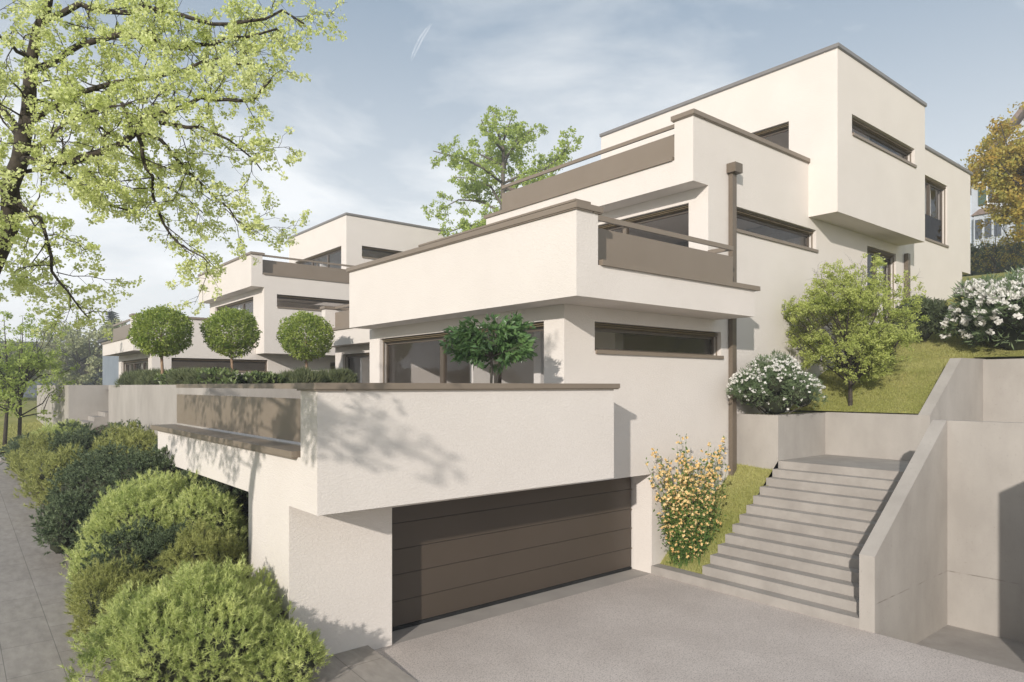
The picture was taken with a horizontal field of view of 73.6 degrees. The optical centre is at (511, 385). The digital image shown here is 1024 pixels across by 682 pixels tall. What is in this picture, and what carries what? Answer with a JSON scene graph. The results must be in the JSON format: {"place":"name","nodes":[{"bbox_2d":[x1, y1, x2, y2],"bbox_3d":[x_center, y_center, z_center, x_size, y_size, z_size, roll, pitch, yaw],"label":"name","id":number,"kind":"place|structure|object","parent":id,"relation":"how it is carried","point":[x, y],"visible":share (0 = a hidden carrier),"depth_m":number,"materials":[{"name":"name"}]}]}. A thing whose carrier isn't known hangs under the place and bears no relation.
{"place":"outdoors","nodes":[
{"label":"outdoors","id":0,"kind":"place"},
{"bbox_2d":[0,400,45,451],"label":"lawn","id":1,"kind":"structure","parent":0,"point":[12,419],"depth_m":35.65,"materials":[{"name":"green plant"}]},
{"bbox_2d":[0,307,82,452],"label":"young tree","id":2,"kind":"object","parent":1,"relation":"on","point":[24,364],"visible":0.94,"depth_m":27.54,"materials":[{"name":"green plant"}]},
{"bbox_2d":[0,411,108,461],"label":"garden steps","id":3,"kind":"structure","parent":1,"relation":"on","point":[102,418],"depth_m":26.43,"materials":[{"name":"concrete"}]},
{"bbox_2d":[37,385,108,425],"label":"garden wall","id":4,"kind":"structure","parent":1,"relation":"on","point":[82,402],"depth_m":27.67,"materials":[{"name":"concrete"}]},
{"bbox_2d":[27,425,297,681],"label":"planting bed","id":5,"kind":"object","parent":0,"point":[244,511],"visible":0.02,"depth_m":12.70,"materials":[{"name":"soil"}]},
{"bbox_2d":[0,431,32,469],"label":"juniper shrub","id":6,"kind":"object","parent":5,"relation":"on","point":[13,445],"visible":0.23,"depth_m":21.85,"materials":[{"name":"green plant"}]},
{"bbox_2d":[3,426,63,485],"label":"olive shrub","id":7,"kind":"object","parent":5,"relation":"on","point":[22,457],"visible":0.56,"depth_m":19.36,"materials":[{"name":"green plant"}]},
{"bbox_2d":[12,441,94,511],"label":"olive shrub","id":8,"kind":"object","parent":5,"relation":"on","point":[43,471],"visible":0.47,"depth_m":16.46,"materials":[{"name":"green plant"}]},
{"bbox_2d":[28,418,93,450],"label":"pine shrub","id":9,"kind":"object","parent":5,"relation":"on","point":[50,427],"visible":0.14,"depth_m":22.94,"materials":[{"name":"green plant"}]},
{"bbox_2d":[29,483,99,556],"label":"juniper shrub","id":10,"kind":"object","parent":5,"relation":"on","point":[56,530],"visible":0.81,"depth_m":13.39,"materials":[{"name":"green plant"}]},
{"bbox_2d":[23,418,106,479],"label":"juniper shrub","id":11,"kind":"object","parent":5,"relation":"on","point":[86,439],"visible":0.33,"depth_m":19.73,"materials":[{"name":"green plant"}]},
{"bbox_2d":[60,517,111,571],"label":"juniper shrub","id":12,"kind":"object","parent":5,"relation":"on","point":[78,536],"depth_m":12.20,"materials":[{"name":"green plant"}]},
{"bbox_2d":[58,533,120,601],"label":"pine shrub","id":13,"kind":"object","parent":5,"relation":"on","point":[77,556],"visible":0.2,"depth_m":11.23,"materials":[{"name":"green plant"}]},
{"bbox_2d":[45,439,143,506],"bbox_3d":[-9.591,2.157,15.988,2.264,1.893,3.364,0,0,-40],"label":"juniper shrub","id":14,"kind":"object","parent":5,"relation":"on","point":[76,474],"visible":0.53,"depth_m":15.38,"materials":[{"name":"green plant"}]},
{"bbox_2d":[63,549,163,648],"bbox_3d":[-5.811,3.152,10.121,1.502,1.540,1.977,0,0,-40],"label":"olive shrub","id":15,"kind":"object","parent":5,"relation":"on","point":[110,583],"visible":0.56,"depth_m":9.74,"materials":[{"name":"green plant"}]},
{"bbox_2d":[80,419,157,460],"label":"olive shrub","id":16,"kind":"object","parent":5,"relation":"on","point":[130,437],"visible":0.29,"depth_m":17.59,"materials":[{"name":"green plant"}]},
{"bbox_2d":[92,417,150,443],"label":"juniper shrub","id":17,"kind":"object","parent":5,"relation":"on","point":[112,423],"visible":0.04,"depth_m":20.62,"materials":[{"name":"green plant"}]},
{"bbox_2d":[74,515,196,594],"bbox_3d":[-5.730,2.837,10.862,2.092,1.569,1.526,0,0,-18],"label":"juniper shrub","id":18,"kind":"object","parent":5,"relation":"on","point":[150,547],"visible":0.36,"depth_m":10.55,"materials":[{"name":"green plant"}]},
{"bbox_2d":[95,444,185,502],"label":"juniper shrub","id":19,"kind":"object","parent":5,"relation":"on","point":[128,468],"visible":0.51,"depth_m":14.12,"materials":[{"name":"green plant"}]},
{"bbox_2d":[61,467,227,570],"bbox_3d":[-6.537,2.557,12.308,2.680,2.238,3.101,0,0,-40],"label":"pine shrub","id":20,"kind":"object","parent":5,"relation":"on","point":[147,497],"visible":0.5,"depth_m":11.74,"materials":[{"name":"green plant"}]},
{"bbox_2d":[109,385,206,443],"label":"garden wall","id":21,"kind":"structure","parent":5,"relation":"on","point":[148,405],"depth_m":21.43,"materials":[{"name":"concrete"}]},
{"bbox_2d":[148,438,188,487],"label":"juniper shrub","id":22,"kind":"object","parent":5,"relation":"on","point":[156,445],"depth_m":15.73,"materials":[{"name":"green plant"}]},
{"bbox_2d":[59,552,295,681],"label":"pine shrub","id":23,"kind":"object","parent":5,"relation":"on","point":[198,623],"visible":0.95,"depth_m":8.45,"materials":[{"name":"green plant"}]},
{"bbox_2d":[145,516,248,587],"bbox_3d":[-4.795,2.880,10.682,1.598,1.705,1.641,0,0,12],"label":"olive shrub","id":24,"kind":"object","parent":5,"relation":"on","point":[214,547],"visible":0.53,"depth_m":10.43,"materials":[{"name":"green plant"}]},
{"bbox_2d":[157,482,248,547],"bbox_3d":[-5.318,2.585,11.825,1.666,1.828,1.819,0,0,-40],"label":"pine shrub","id":25,"kind":"object","parent":5,"relation":"on","point":[201,503],"visible":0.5,"depth_m":11.72,"materials":[{"name":"green plant"}]},
{"bbox_2d":[176,469,248,515],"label":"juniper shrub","id":26,"kind":"object","parent":5,"relation":"on","point":[232,490],"visible":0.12,"depth_m":13.00,"materials":[{"name":"green plant"}]},
{"bbox_2d":[229,614,332,681],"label":"pine shrub","id":27,"kind":"object","parent":5,"relation":"on","point":[291,652],"visible":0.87,"depth_m":8.66,"materials":[{"name":"green plant"}]},
{"bbox_2d":[0,461,416,681],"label":"footpath","id":28,"kind":"structure","parent":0,"point":[35,646],"depth_m":10.75,"materials":[{"name":"grey concrete"}]},
{"bbox_2d":[0,0,346,341],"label":"foreground tree","id":29,"kind":"object","parent":28,"relation":"on","point":[15,171],"visible":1,"depth_m":6.00,"materials":[{"name":"green plant"}]},
{"bbox_2d":[0,356,1023,454],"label":"ground","id":30,"kind":"structure","parent":0,"point":[30,403],"depth_m":56.26,"materials":[{"name":"green plant"}]},
{"bbox_2d":[0,338,43,395],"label":"hazy tree","id":31,"kind":"object","parent":30,"relation":"on","point":[13,352],"visible":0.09,"depth_m":73.67,"materials":[{"name":"green plant"}]},
{"bbox_2d":[0,341,55,397],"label":"house","id":32,"kind":"structure","parent":30,"relation":"on","point":[33,390],"depth_m":82.40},
{"bbox_2d":[55,364,98,384],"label":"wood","id":33,"kind":"object","parent":30,"relation":"on","point":[84,382],"visible":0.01,"depth_m":102.61,"materials":[{"name":"plant"}]},
{"bbox_2d":[33,303,126,384],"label":"hazy tree","id":34,"kind":"object","parent":30,"relation":"on","point":[81,349],"visible":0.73,"depth_m":70.51,"materials":[{"name":"green plant"}]},
{"bbox_2d":[88,309,120,384],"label":"conifer","id":35,"kind":"object","parent":30,"relation":"on","point":[111,314],"visible":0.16,"depth_m":83.89,"materials":[{"name":"green plant"}]},
{"bbox_2d":[98,336,118,384],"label":"house","id":36,"kind":"structure","parent":30,"relation":"on","point":[110,369],"depth_m":54.54,"materials":[{"name":"paint"}]},
{"bbox_2d":[150,42,972,655],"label":"terraced house","id":37,"kind":"structure","parent":30,"relation":"on","point":[648,274],"depth_m":14.18,"materials":[{"name":"beige paint"}]},
{"bbox_2d":[382,322,543,382],"bbox_3d":[-1.316,-0.158,15.995,0.240,2.209,6.544,0,0,-40],"label":"window frame","id":38,"kind":"structure","parent":37,"relation":"in","point":[539,326],"depth_m":16.54,"materials":[{"name":"brown metal"}]},
{"bbox_2d":[392,477,630,631],"bbox_3d":[0.166,2.916,12.927,6.270,2.162,0.080,0,0,-40],"label":"garage door","id":39,"kind":"structure","parent":37,"relation":"in","point":[457,556],"depth_m":12.62,"materials":[{"name":"brown metal"}]},
{"bbox_2d":[598,205,688,233],"bbox_3d":[2.269,-3.241,18.939,0.240,2.234,6.547,0,0,-40],"label":"window frame","id":40,"kind":"structure","parent":37,"relation":"in","point":[682,210],"depth_m":17.32,"materials":[{"name":"brown metal"}]},
{"bbox_2d":[595,323,723,358],"bbox_3d":[3.222,-0.950,14.942,4.375,0.630,0.365,0,0,-40],"label":"window frame","id":41,"kind":"structure","parent":37,"relation":"in","point":[599,327],"depth_m":14.83,"materials":[{"name":"brown metal"}]},
{"bbox_2d":[755,123,788,137],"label":"window frame","id":42,"kind":"structure","parent":37,"relation":"in","point":[777,130],"depth_m":19.84,"materials":[{"name":"brown metal"}]},
{"bbox_2d":[737,209,818,252],"bbox_3d":[6.842,-4.047,17.948,4.253,0.625,0.365,0,0,-40],"label":"window frame","id":43,"kind":"structure","parent":37,"relation":"in","point":[743,215],"depth_m":17.98,"materials":[{"name":"brown metal"}]},
{"bbox_2d":[867,247,894,320],"bbox_3d":[11.826,-3.227,22.059,2.221,2.263,0.325,0,0,-40],"label":"window frame","id":44,"kind":"structure","parent":37,"relation":"in","point":[887,256],"depth_m":22.37,"materials":[{"name":"brown metal"}]},
{"bbox_2d":[852,118,916,167],"bbox_3d":[10.978,-7.189,20.342,4.448,0.588,0.365,0,0,-40],"label":"window frame","id":45,"kind":"structure","parent":37,"relation":"in","point":[862,128],"depth_m":20.30,"materials":[{"name":"brown metal"}]},
{"bbox_2d":[925,177,948,247],"bbox_3d":[15.389,-6.332,25.018,2.318,2.313,0.325,0,0,-40],"label":"window frame","id":46,"kind":"structure","parent":37,"relation":"in","point":[933,226],"depth_m":24.90,"materials":[{"name":"brown metal"}]},
{"bbox_3d":[-0.350,0.814,11.381,0.480,0.368,0.480,0,0,-40],"label":"plant pot","id":47,"kind":"object","parent":37,"relation":"on","visible":0},
{"bbox_2d":[438,310,538,382],"bbox_3d":[-0.400,-0.288,11.378,1.638,1.979,1.549,0,0,11],"label":"laurel tree","id":48,"kind":"object","parent":47,"relation":"in","point":[471,343],"visible":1,"depth_m":11.15,"materials":[{"name":"green plant"}]},
{"bbox_2d":[970,104,1023,248],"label":"shuttered house","id":49,"kind":"structure","parent":30,"relation":"on","point":[976,209],"depth_m":60.63,"materials":[{"name":"white paint"}]},
{"bbox_2d":[971,207,1006,248],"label":"bay window","id":50,"kind":"structure","parent":49,"relation":"in","point":[976,215],"depth_m":60.46,"materials":[{"name":"white paint"}]},
{"bbox_2d":[986,183,995,203],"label":"window","id":51,"kind":"structure","parent":49,"relation":"in","point":[987,196],"depth_m":61.23,"materials":[{"name":"white glass"}]},
{"bbox_2d":[0,0,1023,349],"label":"sky","id":52,"kind":"structure","parent":0,"point":[408,77],"materials":[{"name":"blue"}]},
{"bbox_2d":[375,574,1023,681],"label":"driveway","id":53,"kind":"structure","parent":0,"point":[650,628],"depth_m":10.44,"materials":[{"name":"grey concrete"}]},
{"bbox_2d":[392,568,650,644],"bbox_3d":[0.094,4.000,12.881,6.600,0.001,1.099,0,0,-40],"label":"garage threshold","id":54,"kind":"object","parent":53,"relation":"on","point":[424,629],"visible":0.4,"depth_m":12.34,"materials":[{"name":"concrete"}]},
{"bbox_2d":[651,454,909,628],"bbox_3d":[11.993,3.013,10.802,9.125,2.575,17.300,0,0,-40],"label":"outdoor staircase","id":55,"kind":"structure","parent":53,"relation":"on","point":[796,540],"depth_m":13.58,"materials":[{"name":"concrete"}]},
{"bbox_2d":[737,412,917,468],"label":"retaining wall","id":56,"kind":"structure","parent":55,"relation":"on","point":[766,441],"depth_m":16.30,"materials":[{"name":"concrete"}]},
{"bbox_2d":[918,358,1023,445],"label":"retaining wall","id":57,"kind":"structure","parent":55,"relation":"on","point":[972,389],"depth_m":17.12,"materials":[{"name":"concrete"}]},
{"bbox_2d":[660,464,771,574],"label":"grass slope","id":58,"kind":"structure","parent":0,"point":[724,516],"depth_m":15.26,"materials":[{"name":"green plant"}]},
{"bbox_2d":[646,434,730,567],"bbox_3d":[3.768,2.441,14.554,2.842,2.908,1.373,0,0,-40],"label":"kerria bush","id":59,"kind":"object","parent":58,"relation":"on","point":[689,524],"visible":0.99,"depth_m":14.35,"materials":[{"name":"yellow plant"}]},
{"bbox_2d":[790,272,1023,413],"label":"lawn","id":60,"kind":"structure","parent":0,"point":[990,352],"depth_m":17.67,"materials":[{"name":"green plant"}]},
{"bbox_2d":[420,105,583,236],"bbox_3d":[-0.752,-8.255,38.612,9.228,15.509,9.261,0,0,1],"label":"layered tree","id":61,"kind":"object","parent":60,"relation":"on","point":[503,153],"visible":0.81,"depth_m":38.07,"materials":[{"name":"green plant"}]},
{"bbox_2d":[725,348,828,414],"bbox_3d":[6.257,-0.087,16.111,2.736,1.670,1.964,0,0,3],"label":"oleander bush","id":62,"kind":"object","parent":60,"relation":"on","point":[775,385],"visible":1,"depth_m":15.73,"materials":[{"name":"white plant"}]},
{"bbox_2d":[661,298,1022,572],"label":"grass","id":63,"kind":"structure","parent":60,"relation":"on","point":[733,517],"depth_m":16.90,"materials":[{"name":"green plant"}]},
{"bbox_2d":[781,253,929,412],"bbox_3d":[8.524,-1.303,17.189,3.387,4.013,3.319,0,0,-40],"label":"field maple","id":64,"kind":"object","parent":60,"relation":"on","point":[874,343],"visible":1,"depth_m":16.75,"materials":[{"name":"green plant"}]},
{"bbox_2d":[887,294,950,342],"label":"olive bush","id":65,"kind":"object","parent":60,"relation":"on","point":[935,311],"visible":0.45,"depth_m":19.72,"materials":[{"name":"green plant"}]},
{"bbox_2d":[937,265,1023,350],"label":"oleander bush","id":66,"kind":"object","parent":60,"relation":"on","point":[987,304],"visible":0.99,"depth_m":17.61,"materials":[{"name":"white plant"}]},
{"bbox_2d":[956,102,1023,257],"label":"autumn tree","id":67,"kind":"object","parent":60,"relation":"on","point":[1007,185],"visible":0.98,"depth_m":32.59,"materials":[{"name":"yellow plant"}]},
{"bbox_2d":[962,239,1023,276],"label":"clipped hedge","id":68,"kind":"object","parent":60,"relation":"on","point":[973,250],"visible":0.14,"depth_m":43.41,"materials":[{"name":"plant"}]},
{"bbox_2d":[970,217,1023,273],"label":"bare shrub","id":69,"kind":"object","parent":60,"relation":"on","point":[1004,261],"visible":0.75,"depth_m":38.27,"materials":[{"name":"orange plant"}]},
{"bbox_2d":[917,625,1023,672],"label":"sunken yard floor","id":70,"kind":"structure","parent":0,"point":[992,649],"depth_m":12.01,"materials":[{"name":"concrete"}]},
{"bbox_2d":[859,420,1023,643],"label":"retaining wall","id":71,"kind":"structure","parent":70,"relation":"on","point":[943,546],"depth_m":12.47,"materials":[{"name":"concrete"}]},
{"label":"upper garden","id":72,"kind":"structure","parent":0,"visible":0},
{"bbox_2d":[114,368,145,387],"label":"rosemary bush","id":73,"kind":"object","parent":72,"relation":"on","point":[126,378],"visible":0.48,"depth_m":24.69,"materials":[{"name":"green plant"}]},
{"bbox_2d":[133,367,166,384],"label":"rosemary bush","id":74,"kind":"object","parent":72,"relation":"on","point":[146,377],"visible":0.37,"depth_m":22.84,"materials":[{"name":"green plant"}]},
{"bbox_2d":[126,304,193,373],"bbox_3d":[-10.940,-1.198,21.337,1.951,2.721,1.965,0,0,-40],"label":"round clipped tree","id":75,"kind":"object","parent":72,"relation":"on","point":[170,343],"visible":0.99,"depth_m":20.99,"materials":[{"name":"green plant"}]},
{"bbox_2d":[153,368,174,384],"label":"laurel bush","id":76,"kind":"object","parent":72,"relation":"on","point":[160,379],"visible":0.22,"depth_m":20.94,"materials":[{"name":"green plant"}]},
{"bbox_2d":[165,365,203,384],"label":"rosemary bush","id":77,"kind":"object","parent":72,"relation":"on","point":[185,375],"visible":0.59,"depth_m":18.82,"materials":[{"name":"green plant"}]},
{"bbox_2d":[193,367,239,383],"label":"laurel bush","id":78,"kind":"object","parent":72,"relation":"on","point":[215,375],"visible":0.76,"depth_m":17.41,"materials":[{"name":"green plant"}]},
{"bbox_2d":[199,306,262,371],"bbox_3d":[-9.311,-1.248,22.578,1.843,2.820,1.901,0,0,-40],"label":"round clipped tree","id":79,"kind":"object","parent":72,"relation":"on","point":[219,340],"visible":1,"depth_m":22.20,"materials":[{"name":"green plant"}]},
{"bbox_2d":[207,388,300,398],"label":"garden wall","id":80,"kind":"structure","parent":72,"relation":"on","point":[271,393],"depth_m":17.10,"materials":[{"name":"concrete"}]},
{"bbox_2d":[235,369,284,383],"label":"laurel bush","id":81,"kind":"object","parent":72,"relation":"on","point":[254,377],"visible":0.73,"depth_m":17.57,"materials":[{"name":"green plant"}]},
{"bbox_2d":[101,212,443,378],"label":"terraced house","id":82,"kind":"structure","parent":72,"relation":"on","point":[312,275],"depth_m":34.48,"materials":[{"name":"beige paint"}]},
{"bbox_2d":[123,358,147,372],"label":"window frame","id":83,"kind":"structure","parent":82,"relation":"in","point":[144,361],"depth_m":33.67,"materials":[{"name":"brown metal"}]},
{"bbox_2d":[171,358,268,372],"bbox_3d":[-13.693,-0.949,32.221,4.388,0.628,0.365,0,0,-40],"label":"window frame","id":84,"kind":"structure","parent":82,"relation":"in","point":[172,359],"depth_m":32.34,"materials":[{"name":"brown metal"}]},
{"bbox_2d":[217,298,252,316],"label":"window frame","id":85,"kind":"structure","parent":82,"relation":"in","point":[250,300],"depth_m":35.41,"materials":[{"name":"brown metal"}]},
{"bbox_2d":[277,295,348,310],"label":"window frame","id":86,"kind":"structure","parent":82,"relation":"in","point":[278,296],"depth_m":33.75,"materials":[{"name":"brown metal"}]},
{"bbox_2d":[297,247,340,266],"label":"window frame","id":87,"kind":"structure","parent":82,"relation":"in","point":[328,253],"depth_m":38.49,"materials":[{"name":"brown metal"}]},
{"bbox_2d":[362,246,399,259],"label":"window frame","id":88,"kind":"structure","parent":82,"relation":"in","point":[363,248],"depth_m":37.45,"materials":[{"name":"brown metal"}]},
{"bbox_2d":[276,365,327,382],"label":"rosemary bush","id":89,"kind":"object","parent":72,"relation":"on","point":[303,375],"visible":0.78,"depth_m":18.23,"materials":[{"name":"green plant"}]},
{"bbox_2d":[276,310,335,367],"bbox_3d":[-7.160,-1.258,23.788,1.973,2.840,1.979,0,0,-40],"label":"round clipped tree","id":90,"kind":"object","parent":72,"relation":"on","point":[298,347],"visible":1,"depth_m":23.39,"materials":[{"name":"green plant"}]},
{"bbox_2d":[313,367,358,382],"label":"rosemary bush","id":91,"kind":"object","parent":72,"relation":"on","point":[343,375],"visible":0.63,"depth_m":18.93,"materials":[{"name":"green plant"}]},
{"bbox_2d":[320,304,370,382],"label":"terraced house","id":92,"kind":"structure","parent":72,"relation":"on","point":[351,346],"depth_m":26.65,"materials":[{"name":"beige paint"}]},
{"bbox_2d":[345,353,369,368],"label":"window frame","id":93,"kind":"structure","parent":92,"relation":"in","point":[362,355],"depth_m":26.70,"materials":[{"name":"brown metal"}]}
]}

